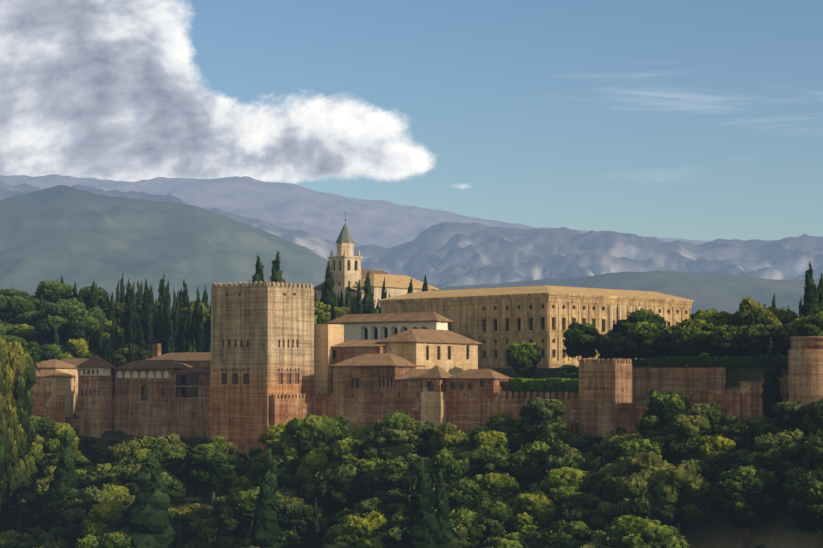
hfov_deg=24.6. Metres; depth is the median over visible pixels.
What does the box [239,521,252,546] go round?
slope tree
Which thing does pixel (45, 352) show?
hill pine
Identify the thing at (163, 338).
hill cypress
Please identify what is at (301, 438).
tree
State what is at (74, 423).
brown tapial wall
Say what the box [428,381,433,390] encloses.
dark machuca tower window
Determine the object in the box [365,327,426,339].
dark arcade gallery window
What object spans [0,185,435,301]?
hill
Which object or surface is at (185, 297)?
hill cypress
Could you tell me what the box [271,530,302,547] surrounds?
slope tree
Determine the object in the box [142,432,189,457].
slope tree
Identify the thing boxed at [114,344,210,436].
tapial chambers
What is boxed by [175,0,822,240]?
sky
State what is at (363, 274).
dark church santa maria roof tile
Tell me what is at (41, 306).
hill cypress
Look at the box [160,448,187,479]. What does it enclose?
slope tree
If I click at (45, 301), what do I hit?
hill pine
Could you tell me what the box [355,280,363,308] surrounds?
hill cypress
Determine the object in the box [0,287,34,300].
hill pine
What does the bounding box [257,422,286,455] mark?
slope tree
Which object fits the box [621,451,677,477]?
slope tree
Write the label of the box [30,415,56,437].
slope tree
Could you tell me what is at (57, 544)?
slope tree
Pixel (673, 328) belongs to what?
garden tree
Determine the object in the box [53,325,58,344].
hill cypress
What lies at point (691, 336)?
garden tree
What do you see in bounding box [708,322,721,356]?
garden tree
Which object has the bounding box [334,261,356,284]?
santa maria window
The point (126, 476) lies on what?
slope tree
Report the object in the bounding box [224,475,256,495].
slope tree
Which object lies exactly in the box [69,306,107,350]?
hill pine
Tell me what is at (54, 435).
slope tree
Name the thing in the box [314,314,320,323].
court tree
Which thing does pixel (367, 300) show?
palace cypress
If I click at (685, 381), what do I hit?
brown tapial wall
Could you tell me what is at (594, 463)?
slope tree
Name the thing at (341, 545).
slope tree
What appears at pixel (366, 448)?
slope tree
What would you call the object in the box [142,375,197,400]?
dark chambers window
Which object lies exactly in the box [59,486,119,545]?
slope tree
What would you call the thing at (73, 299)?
hill pine
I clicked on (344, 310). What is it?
court tree
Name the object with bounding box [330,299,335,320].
hill cypress
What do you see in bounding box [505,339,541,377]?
machuca tree
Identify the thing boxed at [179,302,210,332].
hill tree
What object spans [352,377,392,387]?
dark cuarto dorado window
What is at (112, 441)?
bank shrub
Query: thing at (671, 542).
slope tree
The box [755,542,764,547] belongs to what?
cliff shrub
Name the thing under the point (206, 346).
hill cypress
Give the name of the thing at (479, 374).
brown roof tile
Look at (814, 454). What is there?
slope tree
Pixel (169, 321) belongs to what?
hill cypress
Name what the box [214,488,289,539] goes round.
slope tree
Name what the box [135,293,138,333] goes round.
hill cypress
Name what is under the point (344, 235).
slate church spire
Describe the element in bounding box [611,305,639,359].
white palace charles plaster
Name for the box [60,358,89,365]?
dark roof tile
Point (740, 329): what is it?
garden tree
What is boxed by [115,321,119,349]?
hill cypress
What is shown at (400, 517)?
slope tree
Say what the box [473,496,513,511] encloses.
slope tree
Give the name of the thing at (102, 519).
slope tree
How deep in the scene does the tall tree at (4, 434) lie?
461.06 m
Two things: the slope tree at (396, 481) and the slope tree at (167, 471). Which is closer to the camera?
the slope tree at (396, 481)
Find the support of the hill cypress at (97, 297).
on the ground
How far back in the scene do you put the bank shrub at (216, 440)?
462.83 m
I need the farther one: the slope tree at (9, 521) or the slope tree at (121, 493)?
the slope tree at (9, 521)
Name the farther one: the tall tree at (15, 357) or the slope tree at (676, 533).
the tall tree at (15, 357)
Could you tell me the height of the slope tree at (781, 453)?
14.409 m
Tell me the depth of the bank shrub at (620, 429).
416.56 m
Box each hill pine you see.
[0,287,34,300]
[0,294,31,324]
[0,323,8,336]
[1,335,26,345]
[5,324,17,332]
[21,310,49,331]
[26,299,39,311]
[32,351,40,361]
[33,298,52,305]
[33,315,71,344]
[35,280,75,302]
[36,343,66,360]
[44,302,55,315]
[50,301,86,318]
[59,297,87,309]
[66,316,99,343]
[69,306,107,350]
[77,286,107,308]
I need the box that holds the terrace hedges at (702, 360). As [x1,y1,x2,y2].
[600,356,788,366]
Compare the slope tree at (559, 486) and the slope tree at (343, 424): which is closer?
the slope tree at (559, 486)
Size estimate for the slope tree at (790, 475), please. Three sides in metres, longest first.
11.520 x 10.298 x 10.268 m
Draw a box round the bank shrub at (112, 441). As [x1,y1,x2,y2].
[106,437,119,447]
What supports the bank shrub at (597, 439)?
on the ground
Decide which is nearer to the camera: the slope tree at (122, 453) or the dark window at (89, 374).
the slope tree at (122, 453)
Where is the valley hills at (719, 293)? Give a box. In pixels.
[7,271,819,323]
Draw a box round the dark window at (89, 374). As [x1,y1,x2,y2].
[82,370,97,394]
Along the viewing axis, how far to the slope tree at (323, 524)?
419.18 m
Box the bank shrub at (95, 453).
[86,444,105,465]
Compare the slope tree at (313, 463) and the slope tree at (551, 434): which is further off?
the slope tree at (313, 463)
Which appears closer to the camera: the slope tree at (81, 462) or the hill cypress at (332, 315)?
the slope tree at (81, 462)
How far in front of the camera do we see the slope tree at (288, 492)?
431.16 m
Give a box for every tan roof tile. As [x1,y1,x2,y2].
[347,274,439,291]
[380,285,690,299]
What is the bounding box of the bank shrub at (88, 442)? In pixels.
[83,436,95,449]
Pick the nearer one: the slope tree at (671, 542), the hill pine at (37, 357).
the slope tree at (671, 542)
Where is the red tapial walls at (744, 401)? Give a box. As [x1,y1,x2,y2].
[620,377,788,433]
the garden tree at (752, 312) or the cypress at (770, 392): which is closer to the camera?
the cypress at (770, 392)
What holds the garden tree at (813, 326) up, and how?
on the ground
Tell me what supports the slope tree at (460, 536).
on the ground
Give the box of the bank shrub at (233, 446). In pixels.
[222,442,237,452]
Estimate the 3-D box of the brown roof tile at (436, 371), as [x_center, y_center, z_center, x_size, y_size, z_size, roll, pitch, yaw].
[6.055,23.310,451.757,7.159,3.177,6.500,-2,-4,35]
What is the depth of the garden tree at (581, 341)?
461.72 m
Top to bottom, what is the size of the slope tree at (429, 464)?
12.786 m
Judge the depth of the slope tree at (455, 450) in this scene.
419.27 m
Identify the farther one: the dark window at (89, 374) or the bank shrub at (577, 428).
the dark window at (89, 374)
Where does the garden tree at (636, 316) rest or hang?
on the ground
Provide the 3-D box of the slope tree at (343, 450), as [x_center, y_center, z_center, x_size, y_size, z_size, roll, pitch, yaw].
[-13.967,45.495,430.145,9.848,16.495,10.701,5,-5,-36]
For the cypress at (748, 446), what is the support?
on the ground
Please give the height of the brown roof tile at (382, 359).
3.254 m
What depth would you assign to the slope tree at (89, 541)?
417.42 m
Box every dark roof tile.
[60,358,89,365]
[111,352,210,372]
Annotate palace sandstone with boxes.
[379,293,692,367]
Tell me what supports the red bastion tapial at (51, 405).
on the ground
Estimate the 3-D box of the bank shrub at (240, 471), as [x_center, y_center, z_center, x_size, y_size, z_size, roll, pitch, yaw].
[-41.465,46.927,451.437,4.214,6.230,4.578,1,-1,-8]
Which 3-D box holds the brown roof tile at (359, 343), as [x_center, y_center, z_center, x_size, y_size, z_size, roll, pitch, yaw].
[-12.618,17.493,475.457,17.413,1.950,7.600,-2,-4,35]
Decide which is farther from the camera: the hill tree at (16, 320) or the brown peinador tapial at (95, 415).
the hill tree at (16, 320)
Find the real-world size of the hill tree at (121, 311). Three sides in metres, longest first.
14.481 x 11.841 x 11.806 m
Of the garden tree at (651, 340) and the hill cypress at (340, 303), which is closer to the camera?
the garden tree at (651, 340)
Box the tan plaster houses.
[31,368,80,416]
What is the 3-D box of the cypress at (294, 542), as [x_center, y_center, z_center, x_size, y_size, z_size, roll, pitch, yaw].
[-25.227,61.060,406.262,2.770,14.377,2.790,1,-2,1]
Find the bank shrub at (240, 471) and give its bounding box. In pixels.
[234,458,245,475]
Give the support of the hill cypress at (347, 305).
on the ground
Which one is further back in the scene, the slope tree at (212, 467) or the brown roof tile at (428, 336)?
the brown roof tile at (428, 336)
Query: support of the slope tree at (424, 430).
on the ground
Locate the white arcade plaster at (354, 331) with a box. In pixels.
[339,321,447,339]
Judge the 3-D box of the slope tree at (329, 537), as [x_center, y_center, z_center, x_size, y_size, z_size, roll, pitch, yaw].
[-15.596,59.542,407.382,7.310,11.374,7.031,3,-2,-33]
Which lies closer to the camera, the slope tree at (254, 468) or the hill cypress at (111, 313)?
the slope tree at (254, 468)
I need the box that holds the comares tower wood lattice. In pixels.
[222,293,297,383]
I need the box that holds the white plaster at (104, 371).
[81,368,110,374]
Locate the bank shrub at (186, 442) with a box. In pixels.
[180,436,191,448]
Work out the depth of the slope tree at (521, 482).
411.18 m
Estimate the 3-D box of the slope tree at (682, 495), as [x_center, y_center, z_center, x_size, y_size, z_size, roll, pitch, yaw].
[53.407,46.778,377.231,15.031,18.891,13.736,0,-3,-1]
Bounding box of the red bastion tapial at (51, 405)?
[30,392,64,422]
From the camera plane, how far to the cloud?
48252.84 m
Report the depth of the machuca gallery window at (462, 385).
446.81 m
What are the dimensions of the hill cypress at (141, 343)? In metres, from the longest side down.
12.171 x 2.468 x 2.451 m
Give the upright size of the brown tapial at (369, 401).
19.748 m
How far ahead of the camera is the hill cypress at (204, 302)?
601.23 m
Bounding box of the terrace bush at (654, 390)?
[649,388,659,395]
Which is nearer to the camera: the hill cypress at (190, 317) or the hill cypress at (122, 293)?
the hill cypress at (190, 317)
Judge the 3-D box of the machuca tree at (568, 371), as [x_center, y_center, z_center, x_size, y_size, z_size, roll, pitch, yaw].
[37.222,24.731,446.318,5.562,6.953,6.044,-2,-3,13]
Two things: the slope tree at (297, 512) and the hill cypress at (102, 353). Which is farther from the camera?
the hill cypress at (102, 353)
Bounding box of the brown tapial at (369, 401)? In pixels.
[333,366,413,431]
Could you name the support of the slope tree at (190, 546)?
on the ground
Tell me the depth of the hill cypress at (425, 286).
562.82 m
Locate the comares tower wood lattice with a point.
(235, 378)
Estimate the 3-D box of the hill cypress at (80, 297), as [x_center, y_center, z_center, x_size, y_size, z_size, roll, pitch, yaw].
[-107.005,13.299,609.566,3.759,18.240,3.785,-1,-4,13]
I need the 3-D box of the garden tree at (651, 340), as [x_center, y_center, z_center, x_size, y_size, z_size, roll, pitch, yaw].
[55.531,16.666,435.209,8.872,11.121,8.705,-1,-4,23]
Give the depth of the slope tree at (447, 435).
422.41 m
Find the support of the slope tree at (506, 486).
on the ground
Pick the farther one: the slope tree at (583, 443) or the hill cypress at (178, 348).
the hill cypress at (178, 348)
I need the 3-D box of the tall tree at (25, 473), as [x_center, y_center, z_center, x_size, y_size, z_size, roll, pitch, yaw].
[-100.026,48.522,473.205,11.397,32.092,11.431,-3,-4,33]
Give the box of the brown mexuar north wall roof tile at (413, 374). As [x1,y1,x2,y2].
[396,369,429,379]
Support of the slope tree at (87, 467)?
on the ground
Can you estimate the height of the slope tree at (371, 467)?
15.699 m
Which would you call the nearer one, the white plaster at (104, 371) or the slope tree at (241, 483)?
the slope tree at (241, 483)
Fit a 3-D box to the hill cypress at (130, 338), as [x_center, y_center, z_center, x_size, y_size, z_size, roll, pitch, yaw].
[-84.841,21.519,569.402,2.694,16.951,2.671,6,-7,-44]
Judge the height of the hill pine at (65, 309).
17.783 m
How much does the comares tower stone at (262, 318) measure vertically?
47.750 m
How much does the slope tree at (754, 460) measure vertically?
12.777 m
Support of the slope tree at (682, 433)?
on the ground
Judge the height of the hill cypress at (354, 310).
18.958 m
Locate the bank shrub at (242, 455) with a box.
[236,453,247,461]
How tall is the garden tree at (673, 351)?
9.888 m
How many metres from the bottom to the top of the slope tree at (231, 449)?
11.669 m
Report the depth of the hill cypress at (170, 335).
566.74 m
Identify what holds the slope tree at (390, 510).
on the ground
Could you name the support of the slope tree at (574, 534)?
on the ground
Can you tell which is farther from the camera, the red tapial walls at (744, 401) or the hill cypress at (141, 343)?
the hill cypress at (141, 343)
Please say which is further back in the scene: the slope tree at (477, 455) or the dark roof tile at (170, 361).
the dark roof tile at (170, 361)
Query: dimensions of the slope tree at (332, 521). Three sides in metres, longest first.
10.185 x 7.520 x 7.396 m
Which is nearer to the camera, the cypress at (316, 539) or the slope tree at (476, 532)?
the slope tree at (476, 532)
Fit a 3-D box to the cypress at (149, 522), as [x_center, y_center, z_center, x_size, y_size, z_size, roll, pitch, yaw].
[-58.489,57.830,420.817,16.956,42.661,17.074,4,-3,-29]
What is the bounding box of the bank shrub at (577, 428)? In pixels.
[574,422,578,434]
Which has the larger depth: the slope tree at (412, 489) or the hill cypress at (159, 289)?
the hill cypress at (159, 289)
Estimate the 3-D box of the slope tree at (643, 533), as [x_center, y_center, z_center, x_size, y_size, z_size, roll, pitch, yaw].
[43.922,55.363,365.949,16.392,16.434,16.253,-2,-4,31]
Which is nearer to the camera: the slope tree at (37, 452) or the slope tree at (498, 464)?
the slope tree at (498, 464)
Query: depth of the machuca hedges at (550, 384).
438.73 m
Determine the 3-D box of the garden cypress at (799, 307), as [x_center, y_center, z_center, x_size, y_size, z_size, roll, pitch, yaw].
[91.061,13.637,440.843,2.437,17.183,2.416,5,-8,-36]
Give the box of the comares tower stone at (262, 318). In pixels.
[210,281,313,458]
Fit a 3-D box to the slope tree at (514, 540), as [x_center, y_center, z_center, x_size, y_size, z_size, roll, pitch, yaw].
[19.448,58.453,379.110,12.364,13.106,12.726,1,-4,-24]
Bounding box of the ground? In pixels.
[0,334,822,547]
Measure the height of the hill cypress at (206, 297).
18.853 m
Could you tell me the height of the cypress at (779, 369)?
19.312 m
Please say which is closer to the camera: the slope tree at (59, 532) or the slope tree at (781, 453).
the slope tree at (781, 453)
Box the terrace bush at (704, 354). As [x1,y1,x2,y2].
[700,352,709,356]
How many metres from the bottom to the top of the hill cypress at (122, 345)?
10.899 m
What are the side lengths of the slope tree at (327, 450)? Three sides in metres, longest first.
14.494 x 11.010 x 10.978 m
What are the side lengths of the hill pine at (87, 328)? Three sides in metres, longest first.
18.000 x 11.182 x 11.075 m
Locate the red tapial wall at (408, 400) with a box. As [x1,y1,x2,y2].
[395,380,421,420]
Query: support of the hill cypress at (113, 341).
on the ground
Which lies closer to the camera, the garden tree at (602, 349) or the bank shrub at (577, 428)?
the bank shrub at (577, 428)
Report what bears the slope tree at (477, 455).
on the ground
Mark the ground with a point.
(716, 530)
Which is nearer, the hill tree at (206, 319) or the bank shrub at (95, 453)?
the bank shrub at (95, 453)
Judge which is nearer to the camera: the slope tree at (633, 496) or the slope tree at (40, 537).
the slope tree at (633, 496)
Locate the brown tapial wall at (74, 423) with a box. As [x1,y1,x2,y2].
[65,418,78,428]
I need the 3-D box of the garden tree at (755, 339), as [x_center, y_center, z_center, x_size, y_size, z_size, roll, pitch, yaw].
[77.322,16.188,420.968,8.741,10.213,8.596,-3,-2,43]
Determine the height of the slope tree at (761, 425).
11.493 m
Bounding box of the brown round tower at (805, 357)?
[788,336,822,406]
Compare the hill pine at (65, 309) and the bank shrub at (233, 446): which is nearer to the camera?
the bank shrub at (233, 446)
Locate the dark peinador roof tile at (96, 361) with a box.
[75,355,116,367]
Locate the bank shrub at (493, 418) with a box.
[488,413,506,421]
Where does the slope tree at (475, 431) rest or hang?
on the ground
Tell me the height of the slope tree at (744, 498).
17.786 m
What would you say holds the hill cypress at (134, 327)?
on the ground
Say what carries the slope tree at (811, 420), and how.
on the ground
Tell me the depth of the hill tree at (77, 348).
564.87 m
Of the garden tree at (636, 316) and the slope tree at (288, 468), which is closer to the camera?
the slope tree at (288, 468)
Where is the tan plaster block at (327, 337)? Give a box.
[314,324,343,397]
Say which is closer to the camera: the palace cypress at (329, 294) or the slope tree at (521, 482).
the slope tree at (521, 482)
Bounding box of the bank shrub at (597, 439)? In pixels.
[593,435,603,444]
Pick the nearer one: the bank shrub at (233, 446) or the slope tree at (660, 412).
the slope tree at (660, 412)
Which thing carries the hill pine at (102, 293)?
on the ground
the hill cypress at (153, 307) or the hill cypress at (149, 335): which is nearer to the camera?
the hill cypress at (149, 335)
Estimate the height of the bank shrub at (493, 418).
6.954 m
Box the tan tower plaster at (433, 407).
[421,392,445,426]
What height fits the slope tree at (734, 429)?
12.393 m
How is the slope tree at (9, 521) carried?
on the ground
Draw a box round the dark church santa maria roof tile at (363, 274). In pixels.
[313,269,387,289]
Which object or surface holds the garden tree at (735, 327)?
on the ground
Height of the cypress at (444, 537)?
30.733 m
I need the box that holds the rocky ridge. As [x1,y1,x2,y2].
[0,181,822,285]
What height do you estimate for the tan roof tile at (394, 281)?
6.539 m
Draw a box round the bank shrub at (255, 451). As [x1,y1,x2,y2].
[249,447,262,456]
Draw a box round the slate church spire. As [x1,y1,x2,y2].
[336,223,354,242]
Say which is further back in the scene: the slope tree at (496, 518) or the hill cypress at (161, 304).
the hill cypress at (161, 304)
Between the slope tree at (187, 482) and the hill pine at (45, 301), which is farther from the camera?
the hill pine at (45, 301)
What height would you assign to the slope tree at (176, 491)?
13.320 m
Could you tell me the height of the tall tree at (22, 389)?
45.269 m
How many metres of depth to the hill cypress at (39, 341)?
582.65 m
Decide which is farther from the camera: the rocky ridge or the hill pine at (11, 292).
the rocky ridge
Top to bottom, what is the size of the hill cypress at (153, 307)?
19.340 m
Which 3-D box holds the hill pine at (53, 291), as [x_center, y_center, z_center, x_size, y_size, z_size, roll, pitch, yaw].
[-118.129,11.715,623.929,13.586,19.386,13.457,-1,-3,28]
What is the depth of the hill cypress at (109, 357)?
552.93 m
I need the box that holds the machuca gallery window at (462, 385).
[452,381,500,395]
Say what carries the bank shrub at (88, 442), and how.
on the ground
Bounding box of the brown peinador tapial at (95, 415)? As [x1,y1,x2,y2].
[78,375,112,437]
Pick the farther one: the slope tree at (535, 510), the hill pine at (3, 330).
the hill pine at (3, 330)
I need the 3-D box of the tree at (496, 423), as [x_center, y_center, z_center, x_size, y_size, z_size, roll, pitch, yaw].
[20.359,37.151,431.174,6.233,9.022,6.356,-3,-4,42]
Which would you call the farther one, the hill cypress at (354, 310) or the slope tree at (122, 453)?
the hill cypress at (354, 310)
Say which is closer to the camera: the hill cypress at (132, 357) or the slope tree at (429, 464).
the slope tree at (429, 464)
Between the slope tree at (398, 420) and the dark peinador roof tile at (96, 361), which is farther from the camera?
the dark peinador roof tile at (96, 361)
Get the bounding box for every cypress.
[37,322,42,347]
[38,294,43,331]
[41,427,80,519]
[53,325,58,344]
[72,282,77,300]
[77,289,83,302]
[88,283,96,308]
[94,283,99,306]
[96,318,103,356]
[100,337,105,359]
[106,293,109,307]
[106,342,113,374]
[107,292,116,322]
[107,316,117,379]
[115,280,119,302]
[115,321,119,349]
[119,274,125,304]
[119,438,180,547]
[120,329,124,348]
[124,279,130,337]
[125,345,130,363]
[126,282,135,339]
[127,317,133,343]
[130,344,134,362]
[132,305,136,344]
[135,281,140,305]
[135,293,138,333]
[136,281,143,331]
[139,325,144,350]
[140,279,148,338]
[144,304,153,350]
[145,284,154,332]
[151,287,155,340]
[154,300,158,337]
[157,278,161,301]
[158,274,165,313]
[158,296,163,338]
[159,308,167,354]
[163,281,172,334]
[166,310,175,352]
[167,340,171,352]
[169,324,173,346]
[172,288,175,307]
[172,300,175,328]
[173,290,180,345]
[174,328,180,352]
[179,288,183,337]
[180,312,189,352]
[182,280,189,308]
[188,304,191,335]
[190,308,194,335]
[191,287,199,345]
[192,340,195,351]
[194,314,198,348]
[195,302,204,351]
[202,292,207,340]
[204,286,208,333]
[204,335,208,351]
[207,302,210,342]
[248,448,284,547]
[249,255,263,284]
[269,251,282,282]
[291,524,297,547]
[311,497,320,547]
[320,261,335,306]
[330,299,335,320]
[337,290,343,306]
[344,281,351,306]
[345,292,350,309]
[352,295,356,313]
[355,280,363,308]
[357,289,363,313]
[362,271,375,313]
[379,277,384,313]
[399,457,443,547]
[407,279,412,293]
[422,275,427,290]
[433,471,453,547]
[745,415,751,453]
[760,337,780,419]
[771,293,775,307]
[776,349,782,401]
[783,305,789,355]
[798,298,802,316]
[799,262,821,316]
[817,273,822,310]
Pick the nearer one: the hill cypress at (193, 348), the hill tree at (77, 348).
the hill cypress at (193, 348)
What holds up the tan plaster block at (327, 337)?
on the ground
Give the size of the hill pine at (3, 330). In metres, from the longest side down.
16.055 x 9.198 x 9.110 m
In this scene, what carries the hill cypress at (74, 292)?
on the ground
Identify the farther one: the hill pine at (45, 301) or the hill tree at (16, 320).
the hill pine at (45, 301)
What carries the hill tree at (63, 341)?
on the ground
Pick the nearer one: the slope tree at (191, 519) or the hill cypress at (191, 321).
the slope tree at (191, 519)
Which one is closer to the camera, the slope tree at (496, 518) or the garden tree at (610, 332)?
the slope tree at (496, 518)
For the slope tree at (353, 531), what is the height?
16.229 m
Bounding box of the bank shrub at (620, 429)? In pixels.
[607,426,625,436]
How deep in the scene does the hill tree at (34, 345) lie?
573.87 m
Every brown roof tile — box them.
[35,359,76,376]
[327,312,452,323]
[328,353,425,366]
[331,340,387,346]
[376,329,481,343]
[418,365,452,377]
[446,369,509,378]
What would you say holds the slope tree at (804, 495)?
on the ground
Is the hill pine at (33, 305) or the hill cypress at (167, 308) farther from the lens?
the hill pine at (33, 305)
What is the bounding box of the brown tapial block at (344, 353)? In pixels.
[332,347,385,392]
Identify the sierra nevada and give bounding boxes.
[0,174,774,247]
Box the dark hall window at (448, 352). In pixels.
[426,346,467,359]
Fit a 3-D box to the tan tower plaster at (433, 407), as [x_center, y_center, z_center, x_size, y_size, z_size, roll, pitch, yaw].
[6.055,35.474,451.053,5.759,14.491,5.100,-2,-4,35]
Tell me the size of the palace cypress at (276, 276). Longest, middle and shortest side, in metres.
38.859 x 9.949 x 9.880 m
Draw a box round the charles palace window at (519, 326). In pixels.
[449,305,685,357]
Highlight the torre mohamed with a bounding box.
[579,358,631,438]
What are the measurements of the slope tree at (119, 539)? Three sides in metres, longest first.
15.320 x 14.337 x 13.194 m
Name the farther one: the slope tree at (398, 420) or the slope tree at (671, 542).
the slope tree at (398, 420)
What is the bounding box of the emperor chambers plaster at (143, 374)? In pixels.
[117,371,168,377]
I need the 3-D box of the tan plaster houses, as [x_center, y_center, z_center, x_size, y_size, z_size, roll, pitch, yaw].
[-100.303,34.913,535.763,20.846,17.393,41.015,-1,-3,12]
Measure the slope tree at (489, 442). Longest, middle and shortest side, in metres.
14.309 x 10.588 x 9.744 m
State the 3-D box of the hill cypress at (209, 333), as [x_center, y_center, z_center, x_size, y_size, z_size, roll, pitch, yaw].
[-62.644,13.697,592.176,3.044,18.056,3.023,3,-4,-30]
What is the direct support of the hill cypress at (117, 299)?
on the ground
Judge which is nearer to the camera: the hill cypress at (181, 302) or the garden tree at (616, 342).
the garden tree at (616, 342)
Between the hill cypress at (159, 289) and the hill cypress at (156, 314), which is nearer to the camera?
the hill cypress at (156, 314)
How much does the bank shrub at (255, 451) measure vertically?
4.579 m
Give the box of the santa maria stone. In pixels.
[314,242,436,307]
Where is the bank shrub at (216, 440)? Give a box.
[208,435,224,444]
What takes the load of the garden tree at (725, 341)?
on the ground
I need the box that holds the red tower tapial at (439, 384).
[422,378,445,391]
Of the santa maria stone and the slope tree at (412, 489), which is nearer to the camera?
the slope tree at (412, 489)
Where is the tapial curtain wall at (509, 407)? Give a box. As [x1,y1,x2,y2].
[494,391,578,433]
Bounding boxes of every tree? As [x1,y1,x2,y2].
[0,335,8,461]
[0,441,10,518]
[0,505,18,532]
[0,530,33,547]
[1,338,24,439]
[6,428,19,504]
[8,324,37,342]
[8,434,37,506]
[9,314,22,324]
[13,353,36,460]
[22,341,39,352]
[24,346,40,373]
[28,530,55,547]
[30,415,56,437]
[30,435,44,473]
[31,465,75,513]
[37,451,74,478]
[39,538,75,547]
[40,488,82,532]
[42,335,68,347]
[43,422,83,456]
[49,525,66,540]
[53,353,76,359]
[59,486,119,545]
[65,338,94,358]
[74,455,94,468]
[75,469,86,489]
[75,534,103,547]
[79,500,127,537]
[80,465,95,470]
[81,463,123,489]
[89,320,124,359]
[96,445,114,465]
[100,483,134,509]
[101,481,122,487]
[101,530,132,547]
[103,301,128,332]
[111,436,147,467]
[113,343,140,366]
[120,464,144,495]
[127,448,159,464]
[135,305,142,326]
[138,349,161,359]
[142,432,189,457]
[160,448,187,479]
[161,469,171,475]
[161,472,186,507]
[168,505,177,529]
[173,503,213,547]
[178,544,198,547]
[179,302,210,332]
[181,463,197,496]
[182,443,241,503]
[198,516,236,547]
[211,486,259,516]
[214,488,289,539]
[220,444,236,455]
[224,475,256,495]
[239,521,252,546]
[245,453,273,488]
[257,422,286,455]
[262,455,303,498]
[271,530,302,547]
[275,497,312,540]
[277,414,342,465]
[277,487,298,498]
[295,451,329,500]
[306,505,328,543]
[312,457,367,514]
[314,301,339,323]
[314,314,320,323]
[320,524,340,546]
[321,443,335,463]
[324,542,353,547]
[327,508,352,527]
[329,415,352,439]
[329,438,358,469]
[334,510,388,547]
[336,306,351,316]
[351,424,376,439]
[352,497,386,532]
[353,434,379,459]
[355,537,386,547]
[358,456,395,498]
[368,459,417,506]
[373,427,420,461]
[374,410,413,430]
[380,524,407,547]
[382,503,404,531]
[388,507,411,528]
[396,453,420,470]
[402,481,449,507]
[404,420,435,456]
[411,457,435,472]
[427,422,470,459]
[429,447,478,484]
[432,507,455,518]
[446,478,490,512]
[446,524,477,547]
[447,446,470,454]
[450,508,486,547]
[455,449,486,475]
[467,426,493,449]
[469,430,509,455]
[470,472,521,499]
[472,501,516,541]
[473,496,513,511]
[479,532,526,547]
[481,454,515,477]
[489,417,505,430]
[497,417,532,453]
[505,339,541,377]
[509,440,549,490]
[510,451,524,490]
[510,491,555,534]
[513,483,547,502]
[519,397,567,442]
[521,529,546,547]
[534,422,575,448]
[537,466,591,521]
[542,520,595,547]
[543,441,595,472]
[556,490,601,530]
[557,364,578,378]
[563,321,602,358]
[569,434,595,453]
[579,530,613,547]
[585,456,606,473]
[586,437,611,457]
[586,501,618,531]
[587,458,630,503]
[595,334,616,358]
[601,516,673,547]
[602,432,644,463]
[604,330,617,358]
[604,514,639,532]
[607,332,638,358]
[612,308,666,358]
[612,438,671,463]
[612,467,666,524]
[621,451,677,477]
[625,321,653,359]
[632,322,671,365]
[634,390,691,440]
[649,435,676,465]
[650,462,714,534]
[661,536,690,547]
[663,414,710,463]
[664,525,687,541]
[665,329,684,356]
[667,325,678,331]
[674,318,714,356]
[677,459,714,486]
[686,402,722,436]
[690,309,730,328]
[696,433,737,482]
[707,325,742,356]
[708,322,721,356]
[711,325,744,356]
[712,465,780,547]
[713,414,754,451]
[727,296,782,356]
[733,451,773,471]
[737,325,762,356]
[739,324,780,356]
[747,415,779,450]
[753,429,805,494]
[771,401,808,437]
[775,306,800,355]
[775,322,791,354]
[778,466,805,503]
[782,470,822,547]
[785,316,810,346]
[797,311,822,335]
[800,398,822,436]
[800,430,822,465]
[802,436,822,476]
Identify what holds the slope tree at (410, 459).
on the ground
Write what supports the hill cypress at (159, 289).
on the ground
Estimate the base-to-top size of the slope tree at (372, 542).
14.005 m
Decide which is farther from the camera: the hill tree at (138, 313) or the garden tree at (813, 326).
the hill tree at (138, 313)
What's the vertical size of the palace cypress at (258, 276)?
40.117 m
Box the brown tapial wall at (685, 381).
[632,368,725,398]
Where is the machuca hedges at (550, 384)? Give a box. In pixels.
[507,378,578,390]
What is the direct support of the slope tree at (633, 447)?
on the ground
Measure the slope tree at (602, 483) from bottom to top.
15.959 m
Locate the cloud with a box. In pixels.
[0,0,432,182]
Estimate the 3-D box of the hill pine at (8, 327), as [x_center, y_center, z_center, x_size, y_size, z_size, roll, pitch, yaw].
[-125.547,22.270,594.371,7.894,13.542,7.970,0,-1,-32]
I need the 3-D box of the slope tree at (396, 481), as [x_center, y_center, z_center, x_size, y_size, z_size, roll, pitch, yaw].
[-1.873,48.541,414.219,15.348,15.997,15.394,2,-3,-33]
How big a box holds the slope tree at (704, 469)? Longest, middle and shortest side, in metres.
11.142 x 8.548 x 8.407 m
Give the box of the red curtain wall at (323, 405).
[312,393,332,417]
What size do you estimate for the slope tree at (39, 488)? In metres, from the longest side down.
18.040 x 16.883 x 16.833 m
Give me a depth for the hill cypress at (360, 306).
529.17 m
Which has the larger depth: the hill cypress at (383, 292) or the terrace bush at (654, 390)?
the hill cypress at (383, 292)
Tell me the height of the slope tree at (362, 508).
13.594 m
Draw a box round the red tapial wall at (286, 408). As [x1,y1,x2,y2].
[208,393,312,443]
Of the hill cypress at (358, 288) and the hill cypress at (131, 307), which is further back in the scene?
the hill cypress at (131, 307)
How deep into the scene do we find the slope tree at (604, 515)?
378.12 m
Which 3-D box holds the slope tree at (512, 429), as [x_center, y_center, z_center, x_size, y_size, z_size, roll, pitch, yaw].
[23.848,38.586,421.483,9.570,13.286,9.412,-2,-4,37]
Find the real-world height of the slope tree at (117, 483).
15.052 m

